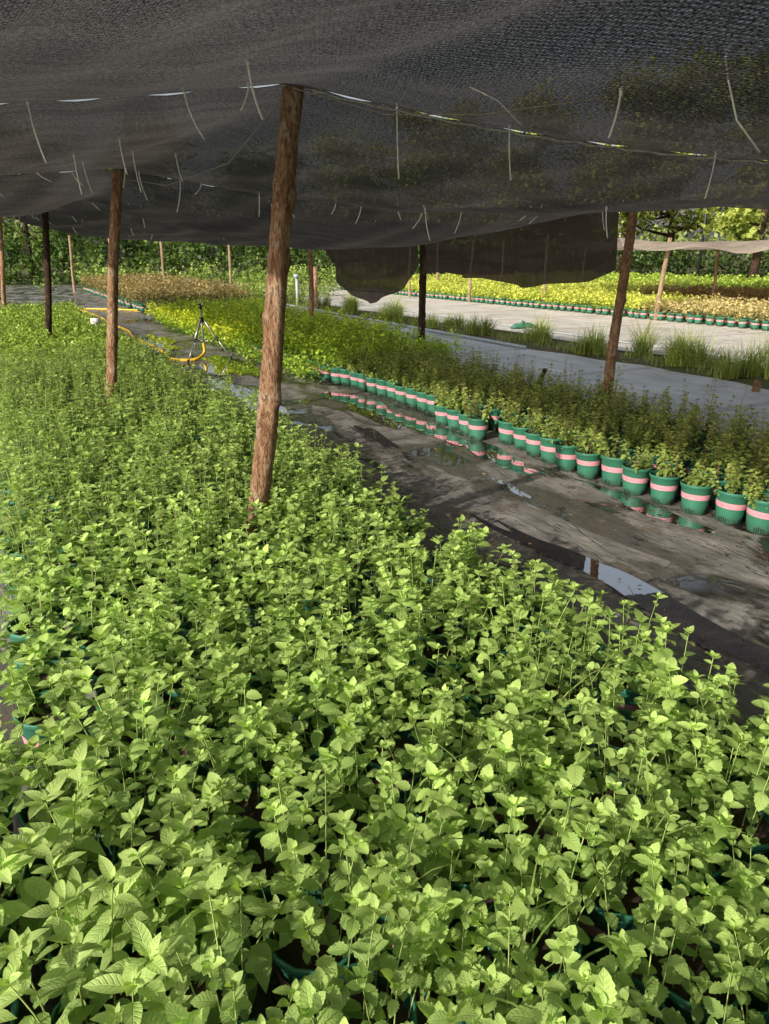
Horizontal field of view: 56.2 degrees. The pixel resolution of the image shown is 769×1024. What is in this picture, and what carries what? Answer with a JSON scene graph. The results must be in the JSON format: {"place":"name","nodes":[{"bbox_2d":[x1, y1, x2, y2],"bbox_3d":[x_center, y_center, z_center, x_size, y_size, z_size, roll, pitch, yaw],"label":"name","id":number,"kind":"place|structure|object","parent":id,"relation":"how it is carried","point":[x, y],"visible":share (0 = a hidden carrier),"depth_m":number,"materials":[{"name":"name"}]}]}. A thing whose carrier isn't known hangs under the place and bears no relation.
{"place":"outdoors","nodes":[
{"label":"outdoors","id":0,"kind":"place"},
{"bbox_2d":[0,257,767,369],"bbox_3d":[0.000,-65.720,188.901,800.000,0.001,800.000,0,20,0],"label":"ground","id":1,"kind":"structure","parent":0,"point":[237,270],"depth_m":79.46,"materials":[{"name":"plant"}]},
{"bbox_2d":[3,217,21,226],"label":"tree","id":2,"kind":"object","parent":1,"relation":"on","point":[10,221],"visible":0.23,"depth_m":55.25,"materials":[{"name":"green plant"}]},
{"bbox_2d":[2,174,88,276],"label":"tree","id":3,"kind":"object","parent":1,"relation":"on","point":[25,230],"visible":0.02,"depth_m":52.26,"materials":[{"name":"green plant"}]},
{"bbox_2d":[117,168,194,269],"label":"tree","id":4,"kind":"object","parent":1,"relation":"on","point":[178,245],"visible":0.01,"depth_m":54.43,"materials":[{"name":"green plant"}]},
{"bbox_2d":[160,241,164,276],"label":"wooden pole","id":5,"kind":"object","parent":1,"relation":"on","point":[162,259],"visible":0.64,"depth_m":31.12,"materials":[{"name":"brown wood"}]},
{"bbox_2d":[33,259,342,303],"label":"tall weeds","id":6,"kind":"object","parent":1,"relation":"on","point":[327,281],"visible":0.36,"depth_m":34.17,"materials":[{"name":"green plant"}]},
{"bbox_2d":[0,228,446,284],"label":"hedge","id":7,"kind":"object","parent":1,"relation":"on","point":[196,248],"visible":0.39,"depth_m":41.37,"materials":[{"name":"green plant"}]},
{"bbox_2d":[307,250,314,318],"bbox_3d":[-1.397,-4.292,13.653,0.117,2.102,0.125,0,20,0],"label":"wooden pole","id":8,"kind":"object","parent":1,"relation":"on","point":[311,282],"visible":0.58,"depth_m":13.61,"materials":[{"name":"brown wood"}]},
{"bbox_2d":[2,217,768,267],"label":"distant trees","id":9,"kind":"object","parent":1,"relation":"on","point":[642,237],"visible":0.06,"depth_m":95.76,"materials":[{"name":"green plant"}]},
{"bbox_2d":[216,283,768,363],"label":"fabric yard","id":10,"kind":"structure","parent":1,"relation":"on","point":[513,315],"depth_m":18.30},
{"bbox_2d":[408,278,410,296],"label":"wooden pole","id":11,"kind":"object","parent":10,"relation":"on","point":[409,288],"visible":0.3,"depth_m":28.64,"materials":[{"name":"brown wood"}]},
{"bbox_2d":[467,278,471,301],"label":"wooden pole","id":12,"kind":"object","parent":10,"relation":"on","point":[469,288],"visible":0.38,"depth_m":25.50,"materials":[{"name":"brown wood"}]},
{"bbox_2d":[340,286,665,317],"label":"golden pots","id":13,"kind":"object","parent":10,"relation":"on","point":[561,307],"visible":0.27,"depth_m":22.87,"materials":[{"name":"plastic"}]},
{"bbox_2d":[510,320,535,328],"bbox_3d":[3.174,-4.239,16.419,0.602,0.255,0.151,0,20,0],"label":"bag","id":14,"kind":"object","parent":10,"relation":"on","point":[517,325],"visible":0.66,"depth_m":16.38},
{"bbox_2d":[339,278,719,313],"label":"golden plants","id":15,"kind":"object","parent":10,"relation":"on","point":[603,298],"visible":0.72,"depth_m":23.28,"materials":[{"name":"yellow plant"}]},
{"bbox_2d":[542,284,545,301],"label":"wooden pole","id":16,"kind":"object","parent":10,"relation":"on","point":[544,287],"visible":0.19,"depth_m":22.53,"materials":[{"name":"brown wood"}]},
{"bbox_2d":[411,273,682,292],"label":"golden plants","id":17,"kind":"object","parent":10,"relation":"on","point":[609,286],"visible":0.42,"depth_m":29.72,"materials":[{"name":"yellow plant"}]},
{"bbox_2d":[653,238,671,319],"bbox_3d":[7.056,-5.890,18.276,0.228,2.002,0.155,0,20,0],"label":"wooden pole","id":18,"kind":"object","parent":10,"relation":"on","point":[662,276],"visible":0.94,"depth_m":18.25,"materials":[{"name":"brown wood"}]},
{"bbox_2d":[617,238,768,252],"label":"pale shade net","id":19,"kind":"object","parent":18,"relation":"attached to","point":[745,246],"visible":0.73,"depth_m":17.70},
{"bbox_2d":[590,271,768,292],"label":"green plants","id":20,"kind":"object","parent":10,"relation":"on","point":[757,281],"visible":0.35,"depth_m":32.14,"materials":[{"name":"green plant"}]},
{"bbox_2d":[634,282,768,304],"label":"dark red plants","id":21,"kind":"object","parent":10,"relation":"on","point":[731,291],"visible":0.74,"depth_m":24.37,"materials":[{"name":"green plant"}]},
{"bbox_2d":[640,309,768,330],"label":"pots","id":22,"kind":"object","parent":10,"relation":"on","point":[721,321],"visible":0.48,"depth_m":17.26,"materials":[{"name":"plastic"}]},
{"bbox_2d":[636,293,768,324],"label":"peach coloured plants","id":23,"kind":"object","parent":22,"relation":"in","point":[739,306],"visible":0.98,"depth_m":17.78,"materials":[{"name":"beige plant"}]},
{"bbox_2d":[711,249,718,297],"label":"wooden pole","id":24,"kind":"object","parent":10,"relation":"on","point":[715,271],"visible":0.63,"depth_m":22.27,"materials":[{"name":"brown wood"}]},
{"bbox_2d":[695,207,768,279],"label":"tree","id":25,"kind":"object","parent":10,"relation":"on","point":[739,224],"visible":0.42,"depth_m":32.87,"materials":[{"name":"green plant"}]},
{"bbox_2d":[239,279,768,379],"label":"ditch grass","id":26,"kind":"structure","parent":1,"relation":"on","point":[681,354],"depth_m":12.09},
{"bbox_2d":[228,245,231,288],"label":"wooden pole","id":27,"kind":"object","parent":26,"relation":"on","point":[230,268],"visible":0.65,"depth_m":32.15,"materials":[{"name":"brown wood"}]},
{"bbox_2d":[293,274,298,304],"bbox_3d":[-2.800,-7.348,23.849,1.001,1.000,0.233,0,20,0],"label":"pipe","id":28,"kind":"object","parent":26,"relation":"on","point":[296,276],"visible":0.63,"depth_m":23.84,"materials":[{"name":"plastic"}]},
{"bbox_2d":[313,267,318,308],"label":"wooden pole","id":29,"kind":"object","parent":26,"relation":"on","point":[315,273],"visible":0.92,"depth_m":22.50,"materials":[{"name":"brown wood"}]},
{"bbox_2d":[418,236,768,279],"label":"hedge","id":30,"kind":"object","parent":1,"relation":"on","point":[726,259],"visible":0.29,"depth_m":44.23,"materials":[{"name":"green plant"}]},
{"bbox_2d":[588,141,679,273],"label":"tree","id":31,"kind":"object","parent":1,"relation":"on","point":[623,216],"visible":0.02,"depth_m":44.51,"materials":[{"name":"green plant"}]},
{"bbox_2d":[621,151,728,273],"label":"tree","id":32,"kind":"object","parent":1,"relation":"on","point":[673,227],"visible":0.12,"depth_m":49.35,"materials":[{"name":"green plant"}]},
{"bbox_2d":[696,208,707,275],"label":"wooden pole","id":33,"kind":"object","parent":1,"relation":"on","point":[700,251],"depth_m":43.09,"materials":[{"name":"brown wood"}]},
{"bbox_2d":[0,285,768,1023],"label":"fabric path","id":34,"kind":"structure","parent":0,"point":[710,585],"depth_m":4.52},
{"bbox_2d":[0,217,6,306],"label":"wooden pole","id":35,"kind":"object","parent":34,"relation":"on","point":[2,278],"visible":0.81,"depth_m":18.07,"materials":[{"name":"brown wood"}]},
{"bbox_2d":[42,211,51,335],"bbox_3d":[-5.637,-3.862,12.032,0.446,2.382,0.126,3,20,9],"label":"wooden pole","id":36,"kind":"object","parent":34,"relation":"on","point":[47,272],"visible":0.8,"depth_m":11.95,"materials":[{"name":"brown wood"}]},
{"bbox_2d":[4,317,132,365],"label":"herb pots","id":37,"kind":"object","parent":34,"relation":"on","point":[54,347],"visible":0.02,"depth_m":11.03,"materials":[{"name":"plastic"}]},
{"bbox_2d":[0,299,141,364],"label":"herb plants","id":38,"kind":"object","parent":37,"relation":"in","point":[24,323],"visible":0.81,"depth_m":12.55,"materials":[{"name":"green plant"}]},
{"bbox_2d":[90,318,100,329],"bbox_3d":[-5.100,-3.252,12.749,0.160,0.350,0.012,-6,20,-16],"label":"plant label","id":39,"kind":"object","parent":38,"relation":"attached to","point":[97,320],"visible":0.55,"depth_m":12.70,"materials":[{"name":"white plastic"}]},
{"bbox_2d":[68,236,75,291],"bbox_3d":[-13.955,-11.059,32.158,0.227,2.402,0.144,0,20,0],"label":"wooden pole","id":40,"kind":"object","parent":34,"relation":"on","point":[71,267],"visible":1,"depth_m":32.13,"materials":[{"name":"brown wood"}]},
{"bbox_2d":[104,170,122,414],"bbox_3d":[-2.443,-1.815,6.463,0.476,2.272,0.126,1,20,4],"label":"wooden pole","id":41,"kind":"object","parent":34,"relation":"on","point":[113,281],"visible":0.85,"depth_m":6.35,"materials":[{"name":"brown wood"}]},
{"bbox_2d":[82,308,205,360],"bbox_3d":[-5.595,-4.702,17.567,2.428,0.262,13.757,-11,22,-27],"label":"yellow hose","id":42,"kind":"object","parent":34,"relation":"on","point":[191,359],"visible":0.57,"depth_m":13.44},
{"bbox_2d":[134,334,182,351],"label":"puddle","id":43,"kind":"object","parent":34,"relation":"on","point":[165,340],"visible":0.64,"depth_m":14.04,"materials":[{"name":"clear liquid"}]},
{"bbox_2d":[83,286,248,311],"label":"rust coloured pots","id":44,"kind":"object","parent":34,"relation":"on","point":[133,305],"visible":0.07,"depth_m":23.09,"materials":[{"name":"plastic"}]},
{"bbox_2d":[79,269,254,305],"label":"rust coloured plants","id":45,"kind":"object","parent":44,"relation":"in","point":[135,287],"visible":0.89,"depth_m":23.19,"materials":[{"name":"brown plant"}]},
{"bbox_2d":[187,300,231,361],"bbox_3d":[-2.862,-2.918,11.556,0.731,0.924,0.734,0,20,0],"label":"tripod sprinkler","id":46,"kind":"object","parent":34,"relation":"on","point":[201,321],"visible":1,"depth_m":11.55,"materials":[{"name":"metal"}]},
{"bbox_2d":[199,355,260,377],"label":"puddle","id":47,"kind":"object","parent":34,"relation":"on","point":[224,365],"visible":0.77,"depth_m":10.90,"materials":[{"name":"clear liquid"}]},
{"bbox_2d":[203,378,289,415],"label":"puddle","id":48,"kind":"object","parent":34,"relation":"on","point":[244,389],"visible":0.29,"depth_m":8.85,"materials":[{"name":"grey liquid"}]},
{"bbox_2d":[142,296,390,384],"bbox_3d":[-2.211,-3.721,14.274,3.233,0.686,10.896,-10,22,-26],"label":"sweet potato vine","id":49,"kind":"object","parent":34,"relation":"on","point":[183,322],"visible":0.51,"depth_m":12.99,"materials":[{"name":"green plant"}]},
{"bbox_2d":[244,86,303,540],"bbox_3d":[-0.561,-0.765,3.507,0.425,2.282,0.137,0,20,0],"label":"wooden pole","id":50,"kind":"object","parent":34,"relation":"on","point":[284,197],"visible":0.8,"depth_m":3.37,"materials":[{"name":"brown wood"}]},
{"bbox_2d":[125,87,610,185],"bbox_3d":[-0.894,-2.053,4.040,0.424,0.195,4.971,-14,24,-34],"label":"cord","id":51,"kind":"object","parent":50,"relation":"attached to","point":[388,114],"visible":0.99,"depth_m":2.88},
{"bbox_2d":[165,314,457,383],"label":"basil pots","id":52,"kind":"object","parent":34,"relation":"on","point":[334,377],"depth_m":9.65,"materials":[{"name":"plastic"}]},
{"bbox_2d":[162,294,467,371],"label":"basil plants","id":53,"kind":"object","parent":52,"relation":"in","point":[335,340],"visible":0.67,"depth_m":10.91,"materials":[{"name":"green plant"}]},
{"bbox_2d":[339,366,354,385],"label":"plant pot","id":54,"kind":"object","parent":34,"relation":"on","point":[345,377],"visible":0.58,"depth_m":9.30,"materials":[{"name":"plastic"}]},
{"bbox_2d":[349,369,360,387],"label":"plant pot","id":55,"kind":"object","parent":34,"relation":"on","point":[354,379],"visible":0.59,"depth_m":9.14,"materials":[{"name":"plastic"}]},
{"bbox_2d":[357,372,373,390],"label":"plant pot","id":56,"kind":"object","parent":34,"relation":"on","point":[362,384],"visible":0.61,"depth_m":8.94,"materials":[{"name":"plastic"}]},
{"bbox_2d":[365,375,376,393],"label":"plant pot","id":57,"kind":"object","parent":34,"relation":"on","point":[371,386],"visible":0.66,"depth_m":8.74,"materials":[{"name":"plastic"}]},
{"bbox_2d":[354,425,398,448],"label":"puddle","id":58,"kind":"object","parent":34,"relation":"on","point":[373,434],"visible":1,"depth_m":6.70,"materials":[{"name":"grey liquid"}]},
{"bbox_2d":[375,377,391,396],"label":"plant pot","id":59,"kind":"object","parent":34,"relation":"on","point":[381,385],"visible":0.66,"depth_m":8.54,"materials":[{"name":"plastic"}]},
{"bbox_2d":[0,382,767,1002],"bbox_3d":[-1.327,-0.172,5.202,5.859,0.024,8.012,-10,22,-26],"label":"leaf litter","id":60,"kind":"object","parent":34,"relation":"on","point":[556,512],"visible":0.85,"depth_m":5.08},
{"bbox_2d":[0,360,768,1023],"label":"mint pots","id":61,"kind":"object","parent":34,"relation":"on","point":[290,964],"visible":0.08,"depth_m":1.99,"materials":[{"name":"plastic"}]},
{"bbox_2d":[0,335,768,1023],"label":"mint plants","id":62,"kind":"object","parent":61,"relation":"in","point":[90,929],"visible":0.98,"depth_m":1.91,"materials":[{"name":"green plant"}]},
{"bbox_2d":[318,627,751,1018],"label":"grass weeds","id":63,"kind":"object","parent":61,"relation":"on","point":[420,970],"depth_m":1.54,"materials":[{"name":"green plant"}]},
{"bbox_2d":[318,391,467,445],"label":"puddle","id":64,"kind":"object","parent":34,"relation":"on","point":[369,410],"visible":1,"depth_m":7.49,"materials":[{"name":"grey liquid"}]},
{"bbox_2d":[386,380,401,400],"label":"plant pot","id":65,"kind":"object","parent":34,"relation":"on","point":[391,395],"visible":0.55,"depth_m":8.35,"materials":[{"name":"plastic"}]},
{"bbox_2d":[394,383,411,403],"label":"plant pot","id":66,"kind":"object","parent":34,"relation":"on","point":[400,393],"visible":0.59,"depth_m":8.14,"materials":[{"name":"plastic"}]},
{"bbox_2d":[405,386,420,406],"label":"plant pot","id":67,"kind":"object","parent":34,"relation":"on","point":[411,398],"visible":0.66,"depth_m":7.96,"materials":[{"name":"plastic"}]},
{"bbox_2d":[416,389,427,411],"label":"plant pot","id":68,"kind":"object","parent":34,"relation":"on","point":[421,401],"visible":0.64,"depth_m":7.76,"materials":[{"name":"plastic"}]},
{"bbox_2d":[425,392,437,414],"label":"plant pot","id":69,"kind":"object","parent":34,"relation":"on","point":[430,404],"visible":0.46,"depth_m":7.58,"materials":[{"name":"plastic"}]},
{"bbox_2d":[433,402,453,425],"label":"plant pot","id":70,"kind":"object","parent":34,"relation":"on","point":[441,415],"visible":0.64,"depth_m":7.11,"materials":[{"name":"plastic"}]},
{"bbox_2d":[445,405,463,430],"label":"plant pot","id":71,"kind":"object","parent":34,"relation":"on","point":[453,419],"visible":0.66,"depth_m":6.92,"materials":[{"name":"plastic"}]},
{"bbox_2d":[457,410,478,434],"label":"plant pot","id":72,"kind":"object","parent":34,"relation":"on","point":[463,425],"visible":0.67,"depth_m":6.75,"materials":[{"name":"plastic"}]},
{"bbox_2d":[467,415,489,439],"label":"plant pot","id":73,"kind":"object","parent":34,"relation":"on","point":[478,429],"visible":0.93,"depth_m":6.54,"materials":[{"name":"plastic"}]},
{"bbox_2d":[453,435,547,474],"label":"puddle","id":74,"kind":"object","parent":34,"relation":"on","point":[500,459],"visible":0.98,"depth_m":6.05,"materials":[{"name":"clear liquid"}]},
{"bbox_2d":[249,300,768,441],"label":"tarp strip","id":75,"kind":"object","parent":34,"relation":"on","point":[654,380],"visible":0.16,"depth_m":9.86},
{"bbox_2d":[418,244,426,348],"bbox_3d":[0.546,-3.101,10.377,0.131,2.062,0.132,0,20,0],"label":"wooden pole","id":76,"kind":"object","parent":75,"relation":"on","point":[422,300],"visible":0.48,"depth_m":10.34,"materials":[{"name":"brown wood"}]},
{"bbox_2d":[286,295,767,363],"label":"irrigation pipe","id":77,"kind":"object","parent":75,"relation":"on","point":[477,338],"visible":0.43,"depth_m":15.31,"materials":[{"name":"plastic"}]},
{"bbox_2d":[603,212,637,403],"bbox_3d":[2.300,-1.939,7.093,0.167,2.082,0.116,4,20,11],"label":"wooden pole","id":78,"kind":"object","parent":75,"relation":"on","point":[614,333],"visible":0.77,"depth_m":7.02,"materials":[{"name":"brown wood"}]},
{"bbox_2d":[751,380,761,391],"bbox_3d":[4.603,-1.555,8.903,0.116,0.142,0.120,-10,22,-25],"label":"wooden stake","id":79,"kind":"object","parent":75,"relation":"on","point":[757,386],"visible":1,"depth_m":8.87,"materials":[{"name":"brown wood"}]},
{"bbox_2d":[497,417,521,444],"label":"plant pot","id":80,"kind":"object","parent":34,"relation":"on","point":[506,437],"visible":0.65,"depth_m":6.40,"materials":[{"name":"plastic"}]},
{"bbox_2d":[492,478,530,497],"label":"puddle","id":81,"kind":"object","parent":34,"relation":"on","point":[509,487],"visible":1,"depth_m":5.20,"materials":[{"name":"grey liquid"}]},
{"bbox_2d":[512,422,535,450],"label":"plant pot","id":82,"kind":"object","parent":34,"relation":"on","point":[519,435],"visible":0.63,"depth_m":6.21,"materials":[{"name":"plastic"}]},
{"bbox_2d":[525,429,548,456],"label":"plant pot","id":83,"kind":"object","parent":34,"relation":"on","point":[533,449],"visible":0.72,"depth_m":6.02,"materials":[{"name":"plastic"}]},
{"bbox_2d":[539,434,566,463],"bbox_3d":[1.363,-0.509,5.857,0.222,0.214,0.222,-9,19,-30],"label":"plant pot","id":84,"kind":"object","parent":34,"relation":"on","point":[547,448],"visible":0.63,"depth_m":5.79,"materials":[{"name":"plastic"}]},
{"bbox_2d":[359,365,768,516],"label":"herb pots","id":85,"kind":"object","parent":34,"relation":"on","point":[495,413],"visible":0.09,"depth_m":5.70,"materials":[{"name":"plastic"}]},
{"bbox_2d":[331,325,768,508],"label":"herb seedlings","id":86,"kind":"object","parent":85,"relation":"on","point":[516,383],"visible":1,"depth_m":6.05,"materials":[{"name":"green plant"}]},
{"bbox_2d":[554,440,581,471],"bbox_3d":[1.441,-0.440,5.664,0.221,0.213,0.221,-17,24,-38],"label":"plant pot","id":87,"kind":"object","parent":34,"relation":"on","point":[566,458],"visible":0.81,"depth_m":5.60,"materials":[{"name":"plastic"}]},
{"bbox_2d":[575,447,603,478],"bbox_3d":[1.552,-0.366,5.470,0.213,0.205,0.213,-14,22,-30],"label":"plant pot","id":88,"kind":"object","parent":34,"relation":"on","point":[588,465],"visible":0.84,"depth_m":5.41,"materials":[{"name":"plastic"}]},
{"bbox_2d":[601,452,632,485],"bbox_3d":[1.696,-0.312,5.301,0.226,0.218,0.226,-12,21,-35],"label":"plant pot","id":89,"kind":"object","parent":34,"relation":"on","point":[612,469],"visible":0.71,"depth_m":5.23,"materials":[{"name":"plastic"}]},
{"bbox_2d":[471,514,768,673],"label":"puddle","id":90,"kind":"object","parent":34,"relation":"on","point":[722,640],"visible":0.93,"depth_m":3.50,"materials":[{"name":"grey liquid"}]},
{"bbox_2d":[621,460,652,495],"bbox_3d":[1.779,-0.236,5.104,0.213,0.205,0.213,-15,27,-33],"label":"plant pot","id":91,"kind":"object","parent":34,"relation":"on","point":[634,483],"visible":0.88,"depth_m":5.05,"materials":[{"name":"plastic"}]},
{"bbox_2d":[572,478,721,535],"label":"puddle","id":92,"kind":"object","parent":34,"relation":"on","point":[665,516],"visible":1,"depth_m":4.78,"materials":[{"name":"grey liquid"}]},
{"bbox_2d":[649,470,680,504],"bbox_3d":[1.907,-0.165,4.915,0.207,0.200,0.207,-12,21,-33],"label":"plant pot","id":93,"kind":"object","parent":34,"relation":"on","point":[663,490],"visible":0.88,"depth_m":4.85,"materials":[{"name":"plastic"}]},
{"bbox_2d":[680,480,714,514],"bbox_3d":[2.037,-0.097,4.719,0.211,0.203,0.211,-17,25,-42],"label":"plant pot","id":94,"kind":"object","parent":34,"relation":"on","point":[695,500],"visible":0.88,"depth_m":4.66,"materials":[{"name":"plastic"}]},
{"bbox_2d":[715,485,752,524],"bbox_3d":[2.194,-0.042,4.558,0.216,0.208,0.216,-11,23,-33],"label":"plant pot","id":95,"kind":"object","parent":34,"relation":"on","point":[731,508],"visible":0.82,"depth_m":4.50,"materials":[{"name":"plastic"}]},
{"bbox_2d":[745,492,768,534],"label":"plant pot","id":96,"kind":"object","parent":34,"relation":"on","point":[757,520],"visible":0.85,"depth_m":4.34,"materials":[{"name":"plastic"}]},
{"bbox_2d":[0,84,768,256],"label":"sky","id":97,"kind":"structure","parent":0,"point":[711,233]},
{"bbox_2d":[236,295,768,389],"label":"ditch","id":98,"kind":"object","parent":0,"point":[740,379],"depth_m":12.24,"materials":[{"name":"grey concrete"}]},
{"bbox_2d":[539,368,546,386],"bbox_3d":[1.949,-1.634,8.915,0.118,0.282,0.077,0,20,0],"label":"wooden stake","id":99,"kind":"object","parent":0,"point":[544,371],"visible":0.28,"depth_m":8.87,"materials":[{"name":"brown wood"}]},
{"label":"wooden pole","id":100,"kind":"object","parent":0,"visible":0},
{"bbox_2d":[111,83,319,170],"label":"support wires","id":101,"kind":"object","parent":100,"relation":"on","point":[282,83],"visible":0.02,"depth_m":3.11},
{"bbox_2d":[0,169,580,249],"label":"shade net","id":102,"kind":"object","parent":101,"relation":"attached to","point":[210,215],"visible":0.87,"depth_m":7.02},
{"bbox_2d":[325,246,417,303],"bbox_3d":[-0.412,-4.097,11.894,0.162,1.223,3.696,-10,22,-26],"label":"hanging net","id":103,"kind":"object","parent":101,"relation":"hanging from","point":[372,275],"visible":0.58,"depth_m":11.50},
{"bbox_2d":[0,0,768,215],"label":"shade net","id":104,"kind":"object","parent":101,"relation":"attached to","point":[669,68],"visible":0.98,"depth_m":2.56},
{"bbox_2d":[313,90,768,163],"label":"net seam","id":105,"kind":"object","parent":104,"relation":"attached to","point":[500,130],"visible":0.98,"depth_m":3.21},
{"bbox_2d":[0,61,768,241],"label":"cable ties","id":106,"kind":"object","parent":101,"relation":"attached to","point":[615,117],"visible":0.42,"depth_m":3.21,"materials":[{"name":"white plastic"}]},
{"bbox_2d":[422,212,618,287],"bbox_3d":[1.436,-3.102,8.540,0.216,0.821,3.600,-10,22,-25],"label":"hanging net","id":107,"kind":"object","parent":101,"relation":"hanging from","point":[581,248],"visible":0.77,"depth_m":8.01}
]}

